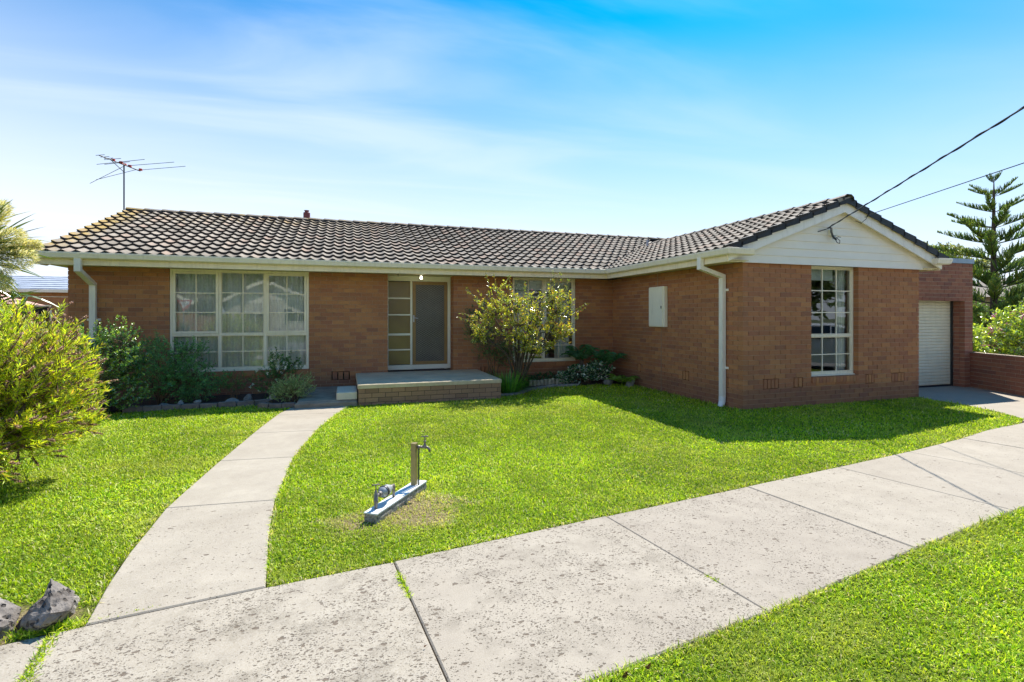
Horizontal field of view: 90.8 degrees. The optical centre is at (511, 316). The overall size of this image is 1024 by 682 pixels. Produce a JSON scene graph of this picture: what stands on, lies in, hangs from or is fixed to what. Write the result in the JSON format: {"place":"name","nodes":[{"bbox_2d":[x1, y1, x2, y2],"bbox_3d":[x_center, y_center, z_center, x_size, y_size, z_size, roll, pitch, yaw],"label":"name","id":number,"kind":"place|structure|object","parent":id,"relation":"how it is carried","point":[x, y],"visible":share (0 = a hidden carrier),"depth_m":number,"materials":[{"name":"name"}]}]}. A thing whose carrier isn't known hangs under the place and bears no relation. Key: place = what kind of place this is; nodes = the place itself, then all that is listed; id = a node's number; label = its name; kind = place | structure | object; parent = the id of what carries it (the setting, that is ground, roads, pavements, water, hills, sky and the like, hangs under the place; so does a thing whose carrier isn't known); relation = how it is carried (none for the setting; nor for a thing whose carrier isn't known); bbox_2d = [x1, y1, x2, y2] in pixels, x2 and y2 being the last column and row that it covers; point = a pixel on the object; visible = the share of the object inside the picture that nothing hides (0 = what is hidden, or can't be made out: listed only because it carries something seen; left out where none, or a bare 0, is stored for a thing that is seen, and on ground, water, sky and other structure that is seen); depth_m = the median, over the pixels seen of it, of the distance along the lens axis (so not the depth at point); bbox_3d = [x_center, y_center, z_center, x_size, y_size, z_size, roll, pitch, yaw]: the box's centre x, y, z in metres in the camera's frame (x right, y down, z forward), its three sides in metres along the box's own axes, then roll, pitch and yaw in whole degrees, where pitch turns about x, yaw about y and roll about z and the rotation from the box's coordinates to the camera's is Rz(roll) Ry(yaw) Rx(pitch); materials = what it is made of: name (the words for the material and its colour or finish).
{"place":"outdoors","nodes":[
{"label":"outdoors","id":0,"kind":"place"},
{"bbox_2d":[0,276,68,335],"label":"neighbour house","id":1,"kind":"structure","parent":0,"point":[55,288],"depth_m":25.16,"materials":[{"name":"white paint"}]},
{"bbox_2d":[34,305,51,329],"bbox_3d":[-23.639,0.055,24.834,1.600,1.250,0.050,0,0,-18],"label":"window","id":2,"kind":"structure","parent":1,"relation":"in","point":[40,309],"depth_m":24.97,"materials":[{"name":"black glass"}]},
{"bbox_2d":[14,629,61,681],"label":"joint grass","id":3,"kind":"structure","parent":0,"point":[27,673],"depth_m":2.39,"materials":[{"name":"green plant"}]},
{"bbox_2d":[0,355,291,645],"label":"lawn","id":4,"kind":"structure","parent":0,"point":[81,611],"depth_m":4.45,"materials":[{"name":"plant"}]},
{"bbox_2d":[0,598,21,638],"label":"rock","id":5,"kind":"object","parent":4,"relation":"on","point":[10,612],"visible":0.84,"depth_m":2.62,"materials":[{"name":"grey stone"}]},
{"bbox_2d":[0,198,67,334],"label":"cabbage tree","id":6,"kind":"object","parent":4,"relation":"on","point":[18,250],"visible":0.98,"depth_m":7.50,"materials":[{"name":"green plant"}]},
{"bbox_2d":[0,614,84,642],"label":"joint grass","id":7,"kind":"structure","parent":4,"relation":"on","point":[58,626],"depth_m":2.58,"materials":[{"name":"green plant"}]},
{"bbox_2d":[16,578,79,631],"bbox_3d":[-2.542,1.545,2.763,0.258,0.269,0.564,0,0,-34],"label":"rock","id":8,"kind":"object","parent":4,"relation":"on","point":[56,602],"visible":0.89,"depth_m":2.61,"materials":[{"name":"grey stone"}]},
{"bbox_2d":[0,297,118,483],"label":"bottlebrush shrub","id":9,"kind":"object","parent":4,"relation":"on","point":[36,389],"visible":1,"depth_m":4.73,"materials":[{"name":"green plant"}]},
{"bbox_2d":[85,406,346,625],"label":"path","id":10,"kind":"structure","parent":0,"point":[205,538],"depth_m":3.72,"materials":[{"name":"grey concrete"}]},
{"bbox_2d":[48,356,618,636],"bbox_3d":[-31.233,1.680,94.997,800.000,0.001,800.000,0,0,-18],"label":"ground","id":11,"kind":"structure","parent":0,"point":[236,405],"depth_m":9.52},
{"bbox_2d":[0,295,41,348],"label":"carport house","id":12,"kind":"structure","parent":11,"relation":"on","point":[28,302],"depth_m":21.85,"materials":[{"name":"white paint"}]},
{"bbox_2d":[53,392,299,413],"bbox_3d":[-6.260,1.600,9.242,4.680,0.001,1.770,0,0,-18],"label":"garden bed","id":13,"kind":"object","parent":11,"relation":"on","point":[221,398],"visible":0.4,"depth_m":9.73,"materials":[{"name":"brown soil"}]},
{"bbox_2d":[22,315,155,413],"bbox_3d":[-7.180,0.798,8.389,2.215,1.665,1.202,0,0,-18],"label":"glossy shrub","id":14,"kind":"object","parent":13,"relation":"on","point":[111,352],"visible":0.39,"depth_m":8.43,"materials":[{"name":"green plant"}]},
{"bbox_2d":[118,329,227,404],"bbox_3d":[-6.180,0.924,9.243,1.754,1.437,0.956,0,0,-30],"label":"spreading shrub","id":15,"kind":"object","parent":13,"relation":"on","point":[180,380],"visible":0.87,"depth_m":9.19,"materials":[{"name":"green plant"}]},
{"bbox_2d":[226,398,238,404],"bbox_3d":[-5.159,1.566,9.263,0.275,0.140,0.148,0,0,13],"label":"stone","id":16,"kind":"object","parent":13,"relation":"on","point":[233,399],"visible":0.37,"depth_m":9.27,"materials":[{"name":"grey stone"}]},
{"bbox_2d":[220,370,251,398],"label":"thin shrub","id":17,"kind":"object","parent":13,"relation":"on","point":[230,385],"visible":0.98,"depth_m":9.68,"materials":[{"name":"green plant"}]},
{"bbox_2d":[243,394,252,400],"bbox_3d":[-5.046,1.568,9.654,0.156,0.184,0.155,0,0,-18],"label":"stone","id":18,"kind":"object","parent":13,"relation":"on","point":[248,397],"visible":0.73,"depth_m":9.61,"materials":[{"name":"grey stone"}]},
{"bbox_2d":[249,347,303,398],"bbox_3d":[-4.590,1.104,9.835,0.580,1.036,0.985,0,0,37],"label":"azalea shrub","id":19,"kind":"object","parent":13,"relation":"on","point":[274,370],"visible":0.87,"depth_m":9.79,"materials":[{"name":"green plant"}]},
{"bbox_2d":[266,371,315,401],"bbox_3d":[-4.068,1.333,9.320,0.864,0.639,0.607,0,0,-18],"label":"silvery shrub","id":20,"kind":"object","parent":13,"relation":"on","point":[278,388],"visible":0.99,"depth_m":9.27,"materials":[{"name":"green plant"}]},
{"bbox_2d":[122,398,270,412],"bbox_3d":[-5.536,1.597,8.963,2.268,0.127,0.202,0,0,-23],"label":"bed edging","id":21,"kind":"object","parent":11,"relation":"on","point":[145,408],"visible":0.79,"depth_m":8.87,"materials":[{"name":"grey stone"}]},
{"bbox_2d":[258,400,295,408],"bbox_3d":[-4.198,1.596,9.146,0.655,0.128,0.513,0,0,-2],"label":"bed edging","id":22,"kind":"object","parent":11,"relation":"on","point":[270,404],"visible":0.84,"depth_m":8.93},
{"bbox_2d":[295,385,356,408],"bbox_3d":[-3.625,1.590,9.965,1.058,0.160,1.997,0,0,-18],"label":"landing","id":23,"kind":"object","parent":11,"relation":"on","point":[323,397],"visible":0.68,"depth_m":9.18,"materials":[{"name":"concrete"}]},
{"bbox_2d":[336,386,356,399],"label":"step block","id":24,"kind":"structure","parent":23,"relation":"on","point":[346,392],"depth_m":9.22,"materials":[{"name":"concrete"}]},
{"bbox_2d":[356,369,501,405],"bbox_3d":[-1.817,1.496,10.552,2.740,0.508,2.012,0,0,-18],"label":"porch","id":25,"kind":"object","parent":11,"relation":"on","point":[378,388],"visible":0.87,"depth_m":9.76,"materials":[{"name":"concrete"}]},
{"bbox_2d":[414,368,445,370],"bbox_3d":[-1.908,1.234,11.757,0.720,0.014,0.270,0,0,-18],"label":"doormat","id":26,"kind":"object","parent":25,"relation":"on","point":[430,369],"visible":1,"depth_m":11.68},
{"bbox_2d":[29,194,952,409],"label":"brick house","id":27,"kind":"structure","parent":11,"relation":"on","point":[752,312],"depth_m":10.40,"materials":[{"name":"red brick"}]},
{"bbox_2d":[91,155,184,209],"bbox_3d":[-10.453,-3.170,12.990,4.235,1.400,1.428,0,0,23],"label":"tv antenna","id":28,"kind":"object","parent":27,"relation":"on","point":[123,163],"visible":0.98,"depth_m":12.73,"materials":[{"name":"metal"}]},
{"bbox_2d":[170,269,308,371],"bbox_3d":[-5.573,0.083,10.431,2.560,2.062,0.145,0,0,-18],"label":"window","id":29,"kind":"structure","parent":27,"relation":"in","point":[173,333],"depth_m":10.42,"materials":[{"name":"white glass"}]},
{"bbox_2d":[175,273,305,367],"bbox_3d":[-5.610,0.090,10.547,2.470,1.980,0.048,0,0,-18],"label":"sheer curtain","id":30,"kind":"object","parent":27,"relation":"hanging from","point":[232,309],"visible":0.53,"depth_m":10.52,"materials":[{"name":"white fabric"}]},
{"bbox_2d":[303,210,309,217],"bbox_3d":[-5.854,-2.697,14.392,0.181,0.654,0.184,0,0,-18],"label":"flue","id":31,"kind":"object","parent":27,"relation":"on","point":[306,213],"visible":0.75,"depth_m":14.33,"materials":[{"name":"red metal"}]},
{"bbox_2d":[412,281,446,364],"bbox_3d":[-1.930,0.152,11.917,0.825,1.949,0.114,0,0,-18],"label":"security door","id":32,"kind":"structure","parent":27,"relation":"in","point":[429,299],"depth_m":11.95,"materials":[{"name":"grey metal"}]},
{"bbox_2d":[515,290,527,358],"bbox_3d":[0.212,0.100,12.514,0.380,1.940,0.064,0,0,-18],"label":"curtain","id":33,"kind":"object","parent":27,"relation":"hanging from","point":[520,292],"visible":0.23,"depth_m":12.51,"materials":[{"name":"white fabric"}]},
{"bbox_2d":[515,280,570,290],"bbox_3d":[0.775,-0.775,12.626,1.520,0.250,0.005,0,0,-18],"label":"roller blind","id":34,"kind":"object","parent":27,"relation":"attached to","point":[533,285],"visible":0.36,"depth_m":12.56,"materials":[{"name":"white fabric"}]},
{"bbox_2d":[512,277,575,361],"bbox_3d":[0.793,0.083,12.524,1.662,2.062,0.145,0,0,-18],"label":"window","id":35,"kind":"structure","parent":27,"relation":"in","point":[544,281],"depth_m":12.52,"materials":[{"name":"white glass"}]},
{"bbox_2d":[554,291,568,357],"bbox_3d":[1.276,0.100,12.864,0.420,1.940,0.064,0,0,-18],"label":"curtain","id":36,"kind":"object","parent":27,"relation":"hanging from","point":[562,345],"visible":0.39,"depth_m":12.87,"materials":[{"name":"white fabric"}]},
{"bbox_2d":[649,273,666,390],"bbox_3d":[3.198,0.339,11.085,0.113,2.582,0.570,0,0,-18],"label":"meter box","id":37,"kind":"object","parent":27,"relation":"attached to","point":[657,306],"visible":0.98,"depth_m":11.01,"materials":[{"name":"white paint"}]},
{"bbox_2d":[649,287,662,325],"bbox_3d":[3.154,-0.214,11.085,0.021,0.837,0.510,0,0,-18],"label":"door","id":38,"kind":"structure","parent":37,"relation":"in","point":[655,294],"depth_m":11.04,"materials":[{"name":"white paint"}]},
{"bbox_2d":[811,269,831,280],"bbox_3d":[5.846,-0.795,9.641,0.730,0.210,0.005,0,0,-18],"label":"roller blind","id":39,"kind":"object","parent":27,"relation":"attached to","point":[816,274],"visible":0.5,"depth_m":9.66,"materials":[{"name":"white fabric"}]},
{"bbox_2d":[818,227,839,243],"bbox_3d":[5.812,-1.481,9.244,0.424,0.302,0.144,0,0,-18],"label":"service connection","id":40,"kind":"object","parent":27,"relation":"attached to","point":[832,232],"visible":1,"depth_m":9.24,"materials":[{"name":"white paint"}]},
{"bbox_2d":[828,106,1023,227],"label":"power line","id":41,"kind":"object","parent":40,"relation":"attached to","point":[979,134],"visible":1,"depth_m":5.91,"materials":[{"name":"black rubber"}]},
{"bbox_2d":[811,266,854,376],"bbox_3d":[6.017,0.083,9.587,1.171,2.062,0.145,0,0,-18],"label":"window","id":42,"kind":"structure","parent":27,"relation":"in","point":[849,334],"depth_m":9.64,"materials":[{"name":"white wood"}]},
{"bbox_2d":[837,270,843,369],"bbox_3d":[6.396,0.085,9.842,0.180,1.970,0.044,0,0,-18],"label":"curtain","id":43,"kind":"object","parent":27,"relation":"hanging from","point":[840,317],"visible":0.68,"depth_m":9.84,"materials":[{"name":"white fabric"}]},
{"bbox_2d":[856,163,1023,222],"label":"phone line","id":44,"kind":"object","parent":27,"relation":"attached to","point":[942,190],"visible":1,"depth_m":7.33,"materials":[{"name":"black rubber"}]},
{"bbox_2d":[918,258,973,387],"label":"garage","id":45,"kind":"structure","parent":11,"relation":"on","point":[945,320],"depth_m":11.57,"materials":[{"name":"red brick"}]},
{"bbox_2d":[918,301,952,387],"bbox_3d":[9.106,0.571,11.413,2.430,2.082,0.085,0,0,-18],"label":"roller door","id":46,"kind":"structure","parent":45,"relation":"in","point":[935,320],"depth_m":11.64,"materials":[{"name":"metal"}]},
{"bbox_2d":[923,241,989,275],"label":"gum tree","id":47,"kind":"object","parent":11,"relation":"on","point":[986,264],"visible":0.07,"depth_m":44.48,"materials":[{"name":"green plant"}]},
{"bbox_2d":[930,171,1023,326],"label":"norfolk pine","id":48,"kind":"object","parent":11,"relation":"on","point":[991,279],"visible":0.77,"depth_m":19.60,"materials":[{"name":"green plant"}]},
{"bbox_2d":[972,280,989,325],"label":"green shrub","id":49,"kind":"object","parent":11,"relation":"on","point":[978,303],"visible":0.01,"depth_m":21.63,"materials":[{"name":"green plant"}]},
{"bbox_2d":[972,321,1005,353],"bbox_3d":[13.512,0.886,14.637,1.869,1.512,1.136,0,0,-18],"label":"leafy shrub","id":50,"kind":"object","parent":11,"relation":"on","point":[976,349],"visible":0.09,"depth_m":14.45,"materials":[{"name":"green plant"}]},
{"bbox_2d":[970,352,1023,395],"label":"brick wall","id":51,"kind":"structure","parent":11,"relation":"on","point":[1002,373],"depth_m":10.82,"materials":[{"name":"red brick"}]},
{"bbox_2d":[973,298,1023,355],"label":"hydrangea shrub","id":52,"kind":"object","parent":11,"relation":"on","point":[1001,334],"visible":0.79,"depth_m":13.51,"materials":[{"name":"green plant"}]},
{"bbox_2d":[984,277,1023,323],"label":"green shrub","id":53,"kind":"object","parent":11,"relation":"on","point":[1020,284],"visible":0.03,"depth_m":23.79,"materials":[{"name":"green plant"}]},
{"bbox_2d":[395,570,412,597],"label":"joint grass","id":54,"kind":"structure","parent":0,"point":[402,581],"depth_m":3.06,"materials":[{"name":"green plant"}]},
{"bbox_2d":[0,423,1023,681],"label":"footpath","id":55,"kind":"structure","parent":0,"point":[574,601],"depth_m":2.95,"materials":[{"name":"grey concrete"}]},
{"bbox_2d":[0,0,1023,281],"label":"sky","id":56,"kind":"structure","parent":0,"point":[643,118],"materials":[{"name":"blue"}]},
{"bbox_2d":[515,379,624,391],"bbox_3d":[1.158,1.600,11.718,3.620,0.001,1.700,0,0,-18],"label":"garden bed","id":57,"kind":"object","parent":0,"point":[600,381],"visible":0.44,"depth_m":12.23,"materials":[{"name":"soil"}]},
{"bbox_2d":[462,304,527,375],"bbox_3d":[-0.400,0.657,11.450,1.520,1.891,0.756,0,0,-18],"label":"dark understorey","id":58,"kind":"object","parent":57,"relation":"on","point":[495,352],"visible":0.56,"depth_m":11.36,"materials":[{"name":"green plant"}]},
{"bbox_2d":[484,368,548,392],"bbox_3d":[-0.050,1.322,10.755,1.624,0.577,1.647,0,0,28],"label":"strap leaf clump","id":59,"kind":"object","parent":57,"relation":"on","point":[510,385],"visible":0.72,"depth_m":10.56,"materials":[{"name":"green plant"}]},
{"bbox_2d":[457,272,589,387],"bbox_3d":[0.258,0.311,10.684,2.892,2.604,0.988,0,0,-18],"label":"crown shrub","id":60,"kind":"object","parent":57,"relation":"on","point":[554,329],"visible":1,"depth_m":10.59,"materials":[{"name":"green plant"}]},
{"bbox_2d":[525,371,561,384],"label":"groundcover","id":61,"kind":"object","parent":57,"relation":"on","point":[542,375],"visible":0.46,"depth_m":11.96,"materials":[{"name":"green plant"}]},
{"bbox_2d":[529,378,571,385],"bbox_3d":[0.922,1.554,11.880,1.171,0.199,0.100,0,0,-26],"label":"log edging","id":62,"kind":"object","parent":57,"relation":"on","point":[552,381],"visible":0.62,"depth_m":11.79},
{"bbox_2d":[555,358,614,383],"bbox_3d":[1.751,1.314,12.064,1.482,0.646,0.618,0,0,-10],"label":"variegated plant","id":63,"kind":"object","parent":57,"relation":"on","point":[589,370],"visible":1,"depth_m":11.99,"materials":[{"name":"green plant"}]},
{"bbox_2d":[603,379,612,384],"bbox_3d":[2.312,1.560,12.073,0.234,0.203,0.179,0,0,-38],"label":"stone","id":64,"kind":"object","parent":57,"relation":"on","point":[607,381],"visible":0.66,"depth_m":12.00,"materials":[{"name":"grey stone"}]},
{"bbox_2d":[605,374,639,383],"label":"yellow fern","id":65,"kind":"object","parent":57,"relation":"on","point":[618,378],"visible":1,"depth_m":11.81,"materials":[{"name":"green plant"}]},
{"bbox_2d":[579,360,583,381],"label":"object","id":66,"kind":"object","parent":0,"point":[581,362],"visible":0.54,"depth_m":12.25,"materials":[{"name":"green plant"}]},
{"bbox_2d":[560,344,602,359],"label":"tree fern","id":67,"kind":"object","parent":66,"relation":"on","point":[573,351],"visible":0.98,"depth_m":12.18,"materials":[{"name":"green plant"}]},
{"bbox_2d":[265,383,1023,587],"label":"lawn","id":68,"kind":"structure","parent":0,"point":[418,507],"depth_m":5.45,"materials":[{"name":"plant"}]},
{"bbox_2d":[364,436,430,523],"bbox_3d":[-0.948,1.389,4.361,0.202,0.581,0.844,0,0,18],"label":"garden tap","id":69,"kind":"object","parent":68,"relation":"on","point":[381,510],"visible":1,"depth_m":4.32,"materials":[{"name":"grey metal"}]},
{"bbox_2d":[501,383,578,395],"bbox_3d":[0.599,1.615,11.170,2.392,0.090,0.380,0,0,-44],"label":"kerb edging","id":70,"kind":"object","parent":68,"relation":"on","point":[539,387],"visible":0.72,"depth_m":11.28,"materials":[{"name":"stone"}]},
{"bbox_2d":[626,380,634,386],"bbox_3d":[2.766,1.575,11.796,0.247,0.252,0.182,0,0,-18],"label":"stone","id":71,"kind":"object","parent":68,"relation":"on","point":[630,383],"visible":0.69,"depth_m":11.72,"materials":[{"name":"grey stone"}]},
{"bbox_2d":[575,505,1023,681],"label":"lawn","id":72,"kind":"structure","parent":0,"point":[917,584],"depth_m":2.60,"materials":[{"name":"plant"}]},
{"bbox_2d":[919,386,1023,422],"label":"driveway","id":73,"kind":"structure","parent":0,"point":[1009,404],"depth_m":10.07,"materials":[{"name":"grey concrete"}]},
{"bbox_2d":[972,278,1023,336],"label":"tan house","id":74,"kind":"structure","parent":0,"point":[987,299],"depth_m":27.63,"materials":[{"name":"white paint"}]},
{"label":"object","id":75,"kind":"object","parent":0,"visible":0},
{"bbox_2d":[586,350,628,364],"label":"tree fern","id":76,"kind":"object","parent":75,"relation":"on","point":[606,356],"visible":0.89,"depth_m":12.15,"materials":[{"name":"green plant"}]}
]}

